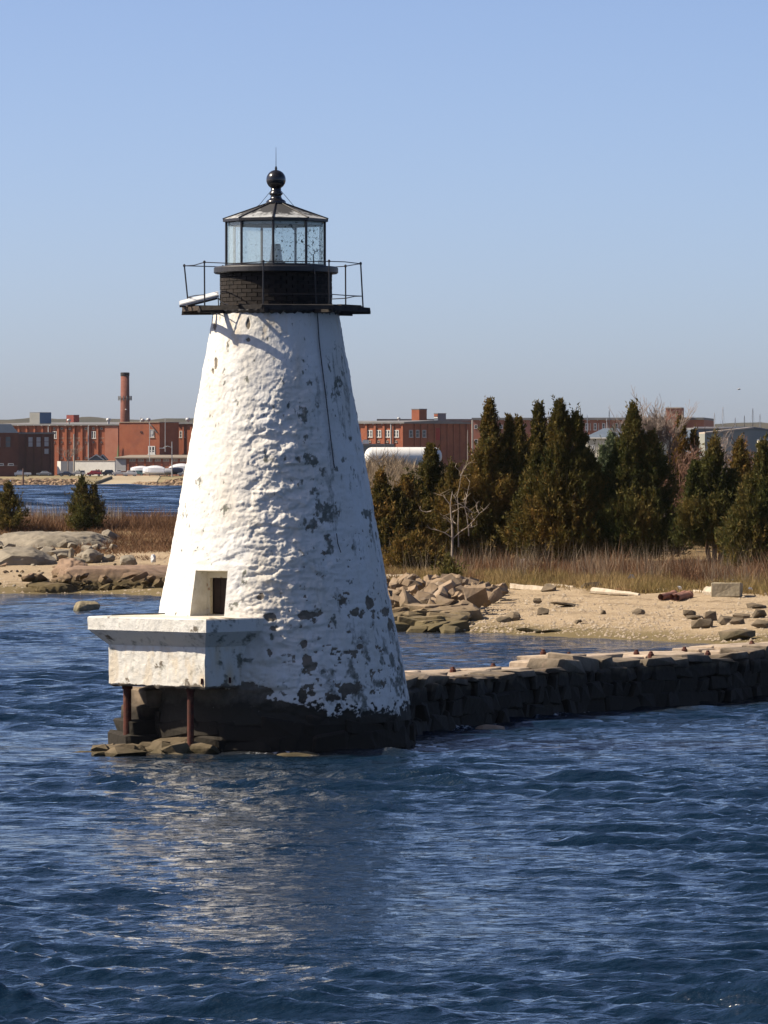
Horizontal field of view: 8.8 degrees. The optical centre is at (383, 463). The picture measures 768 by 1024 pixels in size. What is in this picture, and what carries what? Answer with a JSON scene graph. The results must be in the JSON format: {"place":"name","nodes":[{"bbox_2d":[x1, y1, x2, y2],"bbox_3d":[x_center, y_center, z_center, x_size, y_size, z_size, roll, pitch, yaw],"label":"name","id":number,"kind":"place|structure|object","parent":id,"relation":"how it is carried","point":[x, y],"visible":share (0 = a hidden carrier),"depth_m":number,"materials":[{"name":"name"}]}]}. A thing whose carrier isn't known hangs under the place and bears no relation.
{"place":"outdoors","nodes":[
{"label":"outdoors","id":0,"kind":"place"},
{"bbox_2d":[0,484,181,517],"bbox_3d":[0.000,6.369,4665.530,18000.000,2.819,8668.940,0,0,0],"label":"channel water","id":1,"kind":"structure","parent":0,"point":[132,496],"depth_m":889.80,"materials":[{"name":"liquid"}]},
{"bbox_2d":[0,475,183,484],"bbox_3d":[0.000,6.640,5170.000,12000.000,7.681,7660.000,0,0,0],"label":"shore","id":2,"kind":"structure","parent":0,"point":[160,479],"depth_m":1411.84,"materials":[{"name":"soil"}]},
{"bbox_2d":[0,463,16,476],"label":"brick shed","id":3,"kind":"structure","parent":2,"relation":"on","point":[10,470],"depth_m":1420.76,"materials":[{"name":"brown brick"}]},
{"bbox_2d":[0,424,17,475],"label":"dark brick hall","id":4,"kind":"structure","parent":2,"relation":"on","point":[8,443],"depth_m":1443.24,"materials":[{"name":"brown brick"}]},
{"bbox_2d":[4,436,11,447],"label":"window","id":5,"kind":"structure","parent":4,"relation":"in","point":[7,438],"depth_m":1442.85,"materials":[{"name":"glass"}]},
{"bbox_2d":[18,432,55,475],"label":"dark brick annex","id":6,"kind":"object","parent":2,"relation":"on","point":[35,452],"visible":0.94,"depth_m":1454.55,"materials":[{"name":"brick"}]},
{"bbox_2d":[27,436,33,447],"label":"window","id":7,"kind":"structure","parent":6,"relation":"in","point":[30,438],"depth_m":1453.81,"materials":[{"name":"glass"}]},
{"bbox_2d":[35,436,41,447],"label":"window","id":8,"kind":"structure","parent":6,"relation":"in","point":[38,438],"depth_m":1454.87,"materials":[{"name":"glass"}]},
{"bbox_2d":[7,422,118,474],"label":"brick mill","id":9,"kind":"object","parent":2,"relation":"on","point":[98,438],"visible":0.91,"depth_m":1502.14,"materials":[{"name":"red brick"}]},
{"bbox_2d":[30,412,50,424],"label":"rooftop plant room","id":10,"kind":"object","parent":9,"relation":"on","point":[40,417],"visible":1,"depth_m":1515.28,"materials":[{"name":"metal"}]},
{"bbox_2d":[66,415,78,421],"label":"rooftop plant room","id":11,"kind":"object","parent":9,"relation":"on","point":[74,418],"visible":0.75,"depth_m":1539.37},
{"bbox_2d":[57,461,72,475],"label":"box trailer","id":12,"kind":"object","parent":2,"relation":"on","point":[61,466],"visible":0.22,"depth_m":1444.96,"materials":[{"name":"white metal"}]},
{"bbox_2d":[58,438,83,475],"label":"bare tree","id":13,"kind":"object","parent":2,"relation":"on","point":[72,451],"visible":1,"depth_m":1431.90,"materials":[{"name":"grey plant"}]},
{"bbox_2d":[73,434,74,471],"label":"utility pole","id":14,"kind":"object","parent":2,"relation":"on","point":[73,453],"visible":1,"depth_m":1437.82,"materials":[{"name":"grey wood"}]},
{"bbox_2d":[0,478,182,485],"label":"bank riprap","id":15,"kind":"object","parent":2,"relation":"on","point":[53,481],"visible":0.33,"depth_m":1391.94,"materials":[{"name":"stone"}]},
{"bbox_2d":[87,470,101,475],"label":"parked car","id":16,"kind":"object","parent":2,"relation":"on","point":[95,472],"visible":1,"depth_m":1425.12,"materials":[{"name":"red paint"}]},
{"bbox_2d":[75,461,115,475],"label":"white wall","id":17,"kind":"structure","parent":2,"relation":"on","point":[89,466],"depth_m":1446.88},
{"bbox_2d":[88,454,104,460],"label":"gabled shed","id":18,"kind":"structure","parent":2,"relation":"on","point":[95,457],"depth_m":1456.00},
{"bbox_2d":[118,372,131,421],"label":"mill chimney","id":19,"kind":"object","parent":2,"relation":"on","point":[124,398],"visible":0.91,"depth_m":1558.80,"materials":[{"name":"brick"}]},
{"bbox_2d":[99,475,160,484],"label":"ramp","id":20,"kind":"object","parent":2,"relation":"on","point":[122,479],"visible":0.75,"depth_m":1410.24,"materials":[{"name":"concrete"}]},
{"bbox_2d":[117,422,178,456],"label":"brick block","id":21,"kind":"structure","parent":2,"relation":"on","point":[133,438],"depth_m":1482.99,"materials":[{"name":"red brick"}]},
{"bbox_2d":[114,455,187,475],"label":"brick shop","id":22,"kind":"structure","parent":2,"relation":"on","point":[126,463],"depth_m":1467.49,"materials":[{"name":"brick"}]},
{"bbox_2d":[143,466,164,475],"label":"stored boat","id":23,"kind":"object","parent":2,"relation":"on","point":[154,470],"visible":1,"depth_m":1424.14,"materials":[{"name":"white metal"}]},
{"bbox_2d":[179,422,193,454],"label":"mill wing","id":24,"kind":"structure","parent":2,"relation":"on","point":[185,430],"depth_m":1488.10,"materials":[{"name":"brick"}]},
{"bbox_2d":[363,444,393,471],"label":"flat garage","id":25,"kind":"structure","parent":2,"relation":"on","point":[366,447],"depth_m":1439.50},
{"bbox_2d":[365,447,441,465],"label":"storage tank","id":26,"kind":"object","parent":2,"relation":"on","point":[416,452],"visible":0.38,"depth_m":1382.86,"materials":[{"name":"metal"}]},
{"bbox_2d":[358,420,471,475],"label":"brick mill","id":27,"kind":"object","parent":2,"relation":"on","point":[450,437],"visible":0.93,"depth_m":1468.93,"materials":[{"name":"red brick"}]},
{"bbox_2d":[411,409,426,419],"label":"rooftop tower","id":28,"kind":"structure","parent":27,"relation":"on","point":[419,414],"depth_m":1491.19,"materials":[{"name":"brick"}]},
{"bbox_2d":[434,413,445,420],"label":"rooftop tower","id":29,"kind":"structure","parent":27,"relation":"on","point":[440,416],"depth_m":1519.77,"materials":[{"name":"metal"}]},
{"bbox_2d":[377,419,471,458],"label":"brick mill","id":30,"kind":"object","parent":2,"relation":"on","point":[464,420],"visible":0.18,"depth_m":1529.20,"materials":[{"name":"brick"}]},
{"bbox_2d":[472,417,713,466],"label":"long brick mill","id":31,"kind":"object","parent":2,"relation":"on","point":[595,425],"visible":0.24,"depth_m":1506.82,"materials":[{"name":"red brick"}]},
{"bbox_2d":[585,428,672,463],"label":"cream boat shed","id":32,"kind":"structure","parent":2,"relation":"on","point":[602,433],"depth_m":1419.38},
{"bbox_2d":[665,407,683,454],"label":"brick stair tower","id":33,"kind":"structure","parent":2,"relation":"on","point":[679,409],"depth_m":1499.59,"materials":[{"name":"brick"}]},
{"bbox_2d":[685,427,745,452],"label":"grey warehouse","id":34,"kind":"structure","parent":2,"relation":"on","point":[702,429],"depth_m":1400.40,"materials":[{"name":"metal"}]},
{"bbox_2d":[699,427,767,470],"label":"gabled warehouse","id":35,"kind":"structure","parent":2,"relation":"on","point":[753,435],"depth_m":1385.61,"materials":[{"name":"metal"}]},
{"bbox_2d":[72,523,174,553],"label":"grass","id":36,"kind":"structure","parent":0,"point":[137,533],"depth_m":295.74,"materials":[{"name":"plant"}]},
{"bbox_2d":[0,593,767,1023],"bbox_3d":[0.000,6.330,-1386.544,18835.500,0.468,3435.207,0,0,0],"label":"water","id":37,"kind":"structure","parent":0,"point":[602,867],"depth_m":80.39,"materials":[{"name":"liquid"}]},
{"bbox_2d":[73,601,99,610],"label":"rock","id":38,"kind":"object","parent":37,"relation":"in","point":[85,605],"visible":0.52,"depth_m":217.93,"materials":[{"name":"stone"}]},
{"bbox_2d":[91,737,219,755],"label":"shore rock","id":39,"kind":"object","parent":37,"relation":"in","point":[176,745],"visible":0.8,"depth_m":110.60,"materials":[{"name":"stone"}]},
{"bbox_2d":[87,166,415,752],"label":"lighthouse","id":40,"kind":"object","parent":37,"relation":"in","point":[273,628],"visible":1,"depth_m":112.11,"materials":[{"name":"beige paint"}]},
{"bbox_2d":[111,613,164,615],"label":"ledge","id":41,"kind":"object","parent":40,"relation":"on","point":[137,614],"visible":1,"depth_m":112.81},
{"bbox_2d":[179,291,227,305],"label":"solar panel","id":42,"kind":"object","parent":40,"relation":"on","point":[212,296],"visible":0.93,"depth_m":113.83,"materials":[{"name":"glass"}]},
{"bbox_2d":[213,578,226,613],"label":"door","id":43,"kind":"structure","parent":40,"relation":"in","point":[219,584],"depth_m":112.46,"materials":[{"name":"wood"}]},
{"bbox_2d":[277,751,318,756],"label":"shore rock","id":44,"kind":"object","parent":37,"relation":"in","point":[298,754],"visible":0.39,"depth_m":110.17,"materials":[{"name":"stone"}]},
{"bbox_2d":[475,724,504,729],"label":"shore rock","id":45,"kind":"object","parent":37,"relation":"in","point":[486,726],"visible":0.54,"depth_m":120.55,"materials":[{"name":"stone"}]},
{"bbox_2d":[405,641,767,734],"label":"breakwater","id":46,"kind":"object","parent":37,"relation":"in","point":[543,683],"visible":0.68,"depth_m":129.07,"materials":[{"name":"stone"}]},
{"bbox_2d":[0,530,767,643],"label":"sandy beach","id":47,"kind":"structure","parent":0,"point":[699,599],"depth_m":195.04,"materials":[{"name":"sand"}]},
{"bbox_2d":[0,479,31,530],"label":"cedar tree","id":48,"kind":"object","parent":47,"relation":"on","point":[10,513],"visible":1,"depth_m":307.60,"materials":[{"name":"green plant"}]},
{"bbox_2d":[16,587,35,592],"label":"rock ledge","id":49,"kind":"object","parent":47,"relation":"on","point":[26,590],"visible":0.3,"depth_m":248.58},
{"bbox_2d":[0,546,56,565],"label":"rock ledge","id":50,"kind":"object","parent":47,"relation":"on","point":[16,555],"visible":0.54,"depth_m":276.19,"materials":[{"name":"stone"}]},
{"bbox_2d":[27,582,76,592],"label":"rock ledge","id":51,"kind":"object","parent":47,"relation":"on","point":[41,587],"visible":0.47,"depth_m":248.44,"materials":[{"name":"stone"}]},
{"bbox_2d":[0,531,113,547],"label":"rock ledge","id":52,"kind":"object","parent":47,"relation":"on","point":[34,538],"visible":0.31,"depth_m":294.31,"materials":[{"name":"stone"}]},
{"bbox_2d":[51,558,87,577],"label":"rock ledge","id":53,"kind":"object","parent":47,"relation":"on","point":[63,564],"visible":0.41,"depth_m":257.18,"materials":[{"name":"stone"}]},
{"bbox_2d":[22,499,129,524],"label":"reed stalks","id":54,"kind":"object","parent":47,"relation":"on","point":[61,515],"visible":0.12,"depth_m":324.34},
{"bbox_2d":[0,534,165,590],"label":"scree","id":55,"kind":"structure","parent":47,"relation":"on","point":[105,581],"depth_m":250.17,"materials":[{"name":"stone"}]},
{"bbox_2d":[63,470,110,530],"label":"cedar tree","id":56,"kind":"object","parent":47,"relation":"on","point":[86,508],"visible":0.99,"depth_m":307.68,"materials":[{"name":"green plant"}]},
{"bbox_2d":[0,525,173,559],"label":"ledge tufts","id":57,"kind":"object","parent":47,"relation":"on","point":[75,553],"visible":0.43,"depth_m":293.26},
{"bbox_2d":[1,504,177,530],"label":"red brush","id":58,"kind":"object","parent":47,"relation":"on","point":[39,523],"visible":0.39,"depth_m":310.34,"materials":[{"name":"plant"}]},
{"bbox_2d":[82,549,101,562],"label":"rock","id":59,"kind":"object","parent":47,"relation":"on","point":[91,556],"visible":0.99,"depth_m":278.73,"materials":[{"name":"stone"}]},
{"bbox_2d":[101,529,117,538],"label":"rock ledge","id":60,"kind":"object","parent":47,"relation":"on","point":[109,533],"visible":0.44,"depth_m":298.73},
{"bbox_2d":[57,564,167,588],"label":"rock ledge","id":61,"kind":"object","parent":47,"relation":"on","point":[114,573],"visible":0.26,"depth_m":252.08,"materials":[{"name":"stone"}]},
{"bbox_2d":[120,555,137,564],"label":"rock","id":62,"kind":"object","parent":47,"relation":"on","point":[127,559],"visible":0.75,"depth_m":271.50,"materials":[{"name":"stone"}]},
{"bbox_2d":[369,465,422,563],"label":"cedar tree","id":63,"kind":"object","parent":47,"relation":"on","point":[393,507],"visible":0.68,"depth_m":231.49,"materials":[{"name":"green plant"}]},
{"bbox_2d":[364,445,461,494],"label":"leafless thicket","id":64,"kind":"object","parent":47,"relation":"on","point":[396,470],"visible":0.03,"depth_m":272.33,"materials":[{"name":"plant"}]},
{"bbox_2d":[389,473,442,546],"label":"cedar tree","id":65,"kind":"object","parent":47,"relation":"on","point":[407,485],"visible":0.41,"depth_m":233.59,"materials":[{"name":"green plant"}]},
{"bbox_2d":[379,524,456,570],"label":"juniper shrub","id":66,"kind":"object","parent":47,"relation":"on","point":[417,543],"visible":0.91,"depth_m":225.62,"materials":[{"name":"green plant"}]},
{"bbox_2d":[403,441,478,558],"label":"cedar tree","id":67,"kind":"object","parent":47,"relation":"on","point":[430,473],"visible":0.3,"depth_m":237.68,"materials":[{"name":"green plant"}]},
{"bbox_2d":[385,573,508,632],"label":"rubble heap","id":68,"kind":"object","parent":47,"relation":"on","point":[430,603],"visible":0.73,"depth_m":196.96,"materials":[{"name":"stone"}]},
{"bbox_2d":[430,550,471,575],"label":"evergreen shrub","id":69,"kind":"object","parent":47,"relation":"on","point":[448,567],"visible":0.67,"depth_m":212.77,"materials":[{"name":"green plant"}]},
{"bbox_2d":[418,459,486,562],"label":"pale sapling","id":70,"kind":"object","parent":47,"relation":"on","point":[452,522],"visible":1,"depth_m":213.97,"materials":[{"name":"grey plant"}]},
{"bbox_2d":[427,456,487,560],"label":"cedar tree","id":71,"kind":"object","parent":47,"relation":"on","point":[450,478],"visible":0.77,"depth_m":235.60,"materials":[{"name":"green plant"}]},
{"bbox_2d":[437,396,530,559],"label":"cedar tree","id":72,"kind":"object","parent":47,"relation":"on","point":[494,477],"visible":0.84,"depth_m":235.35,"materials":[{"name":"green plant"}]},
{"bbox_2d":[496,616,512,622],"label":"beach stone","id":73,"kind":"object","parent":47,"relation":"on","point":[504,619],"visible":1,"depth_m":192.90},
{"bbox_2d":[506,611,520,620],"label":"beach stone","id":74,"kind":"object","parent":47,"relation":"on","point":[513,616],"visible":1,"depth_m":193.03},
{"bbox_2d":[510,583,542,589],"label":"driftwood log","id":75,"kind":"object","parent":47,"relation":"on","point":[523,587],"visible":1,"depth_m":208.62,"materials":[{"name":"wood"}]},
{"bbox_2d":[516,627,541,631],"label":"beach stone","id":76,"kind":"object","parent":47,"relation":"on","point":[525,629],"visible":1,"depth_m":188.82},
{"bbox_2d":[525,399,548,460],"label":"cedar tree","id":77,"kind":"object","parent":47,"relation":"on","point":[538,422],"visible":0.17,"depth_m":237.77,"materials":[{"name":"green plant"}]},
{"bbox_2d":[537,607,548,614],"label":"beach stone","id":78,"kind":"object","parent":47,"relation":"on","point":[541,610],"visible":1,"depth_m":194.93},
{"bbox_2d":[541,584,555,591],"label":"beach stone","id":79,"kind":"object","parent":47,"relation":"on","point":[548,587],"visible":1,"depth_m":206.17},
{"bbox_2d":[495,395,619,562],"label":"cedar tree","id":80,"kind":"object","parent":47,"relation":"on","point":[557,493],"visible":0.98,"depth_m":229.31,"materials":[{"name":"green plant"}]},
{"bbox_2d":[550,602,578,605],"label":"beach stone","id":81,"kind":"object","parent":47,"relation":"on","point":[565,604],"visible":1,"depth_m":198.57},
{"bbox_2d":[381,535,767,587],"bbox_3d":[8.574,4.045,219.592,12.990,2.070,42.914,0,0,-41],"label":"tall weeds","id":82,"kind":"object","parent":47,"relation":"on","point":[485,556],"visible":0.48,"depth_m":217.52,"materials":[{"name":"plant"}]},
{"bbox_2d":[384,563,767,596],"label":"dry grass","id":83,"kind":"structure","parent":47,"relation":"on","point":[639,584],"depth_m":209.06,"materials":[{"name":"plant"}]},
{"bbox_2d":[596,426,617,481],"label":"cedar tree","id":84,"kind":"object","parent":47,"relation":"on","point":[610,441],"visible":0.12,"depth_m":243.85,"materials":[{"name":"plant"}]},
{"bbox_2d":[590,587,639,595],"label":"driftwood log","id":85,"kind":"object","parent":47,"relation":"on","point":[601,591],"visible":1,"depth_m":202.78,"materials":[{"name":"wood"}]},
{"bbox_2d":[631,608,644,614],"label":"beach stone","id":86,"kind":"object","parent":47,"relation":"on","point":[638,611],"visible":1,"depth_m":191.84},
{"bbox_2d":[585,398,693,562],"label":"cedar tree","id":87,"kind":"object","parent":47,"relation":"on","point":[636,504],"visible":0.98,"depth_m":229.23,"materials":[{"name":"green plant"}]},
{"bbox_2d":[604,386,697,548],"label":"bare tree","id":88,"kind":"object","parent":47,"relation":"on","point":[655,422],"visible":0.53,"depth_m":239.96,"materials":[{"name":"grey plant"}]},
{"bbox_2d":[658,590,677,599],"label":"clay pipe","id":89,"kind":"object","parent":47,"relation":"on","point":[663,596],"visible":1,"depth_m":198.22,"materials":[{"name":"ceramic"}]},
{"bbox_2d":[665,411,702,544],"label":"tree","id":90,"kind":"object","parent":47,"relation":"on","point":[684,441],"visible":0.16,"depth_m":249.81,"materials":[{"name":"green plant"}]},
{"bbox_2d":[674,590,693,600],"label":"clay pipe","id":91,"kind":"object","parent":47,"relation":"on","point":[684,595],"visible":1,"depth_m":197.34,"materials":[{"name":"ceramic"}]},
{"bbox_2d":[683,610,695,615],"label":"beach stone","id":92,"kind":"object","parent":47,"relation":"on","point":[688,612],"visible":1,"depth_m":189.09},
{"bbox_2d":[686,615,703,619],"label":"beach stone","id":93,"kind":"object","parent":47,"relation":"on","point":[695,617],"visible":0.94,"depth_m":188.07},
{"bbox_2d":[663,439,730,528],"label":"bare tree","id":94,"kind":"object","parent":47,"relation":"on","point":[681,470],"visible":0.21,"depth_m":238.30,"materials":[{"name":"brown plant"}]},
{"bbox_2d":[691,619,712,628],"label":"beach stone","id":95,"kind":"object","parent":47,"relation":"on","point":[701,623],"visible":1,"depth_m":183.83,"materials":[{"name":"stone"}]},
{"bbox_2d":[668,426,741,565],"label":"cedar tree","id":96,"kind":"object","parent":47,"relation":"on","point":[709,482],"visible":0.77,"depth_m":223.56,"materials":[{"name":"green plant"}]},
{"bbox_2d":[703,586,710,595],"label":"driftwood log","id":97,"kind":"object","parent":47,"relation":"on","point":[706,590],"visible":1,"depth_m":198.72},
{"bbox_2d":[703,611,716,620],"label":"beach stone","id":98,"kind":"object","parent":47,"relation":"on","point":[712,615],"visible":0.84,"depth_m":186.87,"materials":[{"name":"stone"}]},
{"bbox_2d":[700,424,734,471],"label":"bare tree","id":99,"kind":"object","parent":47,"relation":"on","point":[730,453],"visible":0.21,"depth_m":261.68,"materials":[{"name":"grey plant"}]},
{"bbox_2d":[717,615,732,624],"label":"beach stone","id":100,"kind":"object","parent":47,"relation":"on","point":[723,620],"visible":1,"depth_m":184.59,"materials":[{"name":"stone"}]},
{"bbox_2d":[711,582,742,596],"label":"stone block","id":101,"kind":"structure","parent":47,"relation":"on","point":[719,589],"depth_m":197.12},
{"bbox_2d":[717,432,753,557],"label":"cedar tree","id":102,"kind":"object","parent":47,"relation":"on","point":[741,455],"visible":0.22,"depth_m":227.72,"materials":[{"name":"green plant"}]},
{"bbox_2d":[718,628,755,640],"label":"beach stone","id":103,"kind":"object","parent":47,"relation":"on","point":[732,634],"visible":1,"depth_m":179.16,"materials":[{"name":"stone"}]},
{"bbox_2d":[729,617,744,624],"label":"beach stone","id":104,"kind":"object","parent":47,"relation":"on","point":[735,620],"visible":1,"depth_m":184.08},
{"bbox_2d":[712,432,767,568],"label":"cedar tree","id":105,"kind":"object","parent":47,"relation":"on","point":[746,523],"visible":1,"depth_m":218.35,"materials":[{"name":"green plant"}]},
{"bbox_2d":[733,613,750,618],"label":"beach stone","id":106,"kind":"object","parent":47,"relation":"on","point":[741,615],"visible":0.74,"depth_m":186.82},
{"bbox_2d":[746,603,765,607],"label":"beach stone","id":107,"kind":"object","parent":47,"relation":"on","point":[752,605],"visible":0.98,"depth_m":191.29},
{"bbox_2d":[751,619,767,627],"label":"beach stone","id":108,"kind":"object","parent":47,"relation":"on","point":[758,623],"visible":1,"depth_m":182.00,"materials":[{"name":"stone"}]},
{"bbox_2d":[752,609,766,617],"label":"beach stone","id":109,"kind":"object","parent":47,"relation":"on","point":[758,613],"visible":0.97,"depth_m":186.65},
{"bbox_2d":[0,417,767,428],"bbox_3d":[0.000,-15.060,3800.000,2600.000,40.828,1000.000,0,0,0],"label":"hills","id":110,"kind":"structure","parent":0,"point":[99,419],"depth_m":3691.74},
{"bbox_2d":[0,0,767,423],"label":"sky","id":111,"kind":"structure","parent":0,"point":[534,199],"materials":[{"name":"blue"}]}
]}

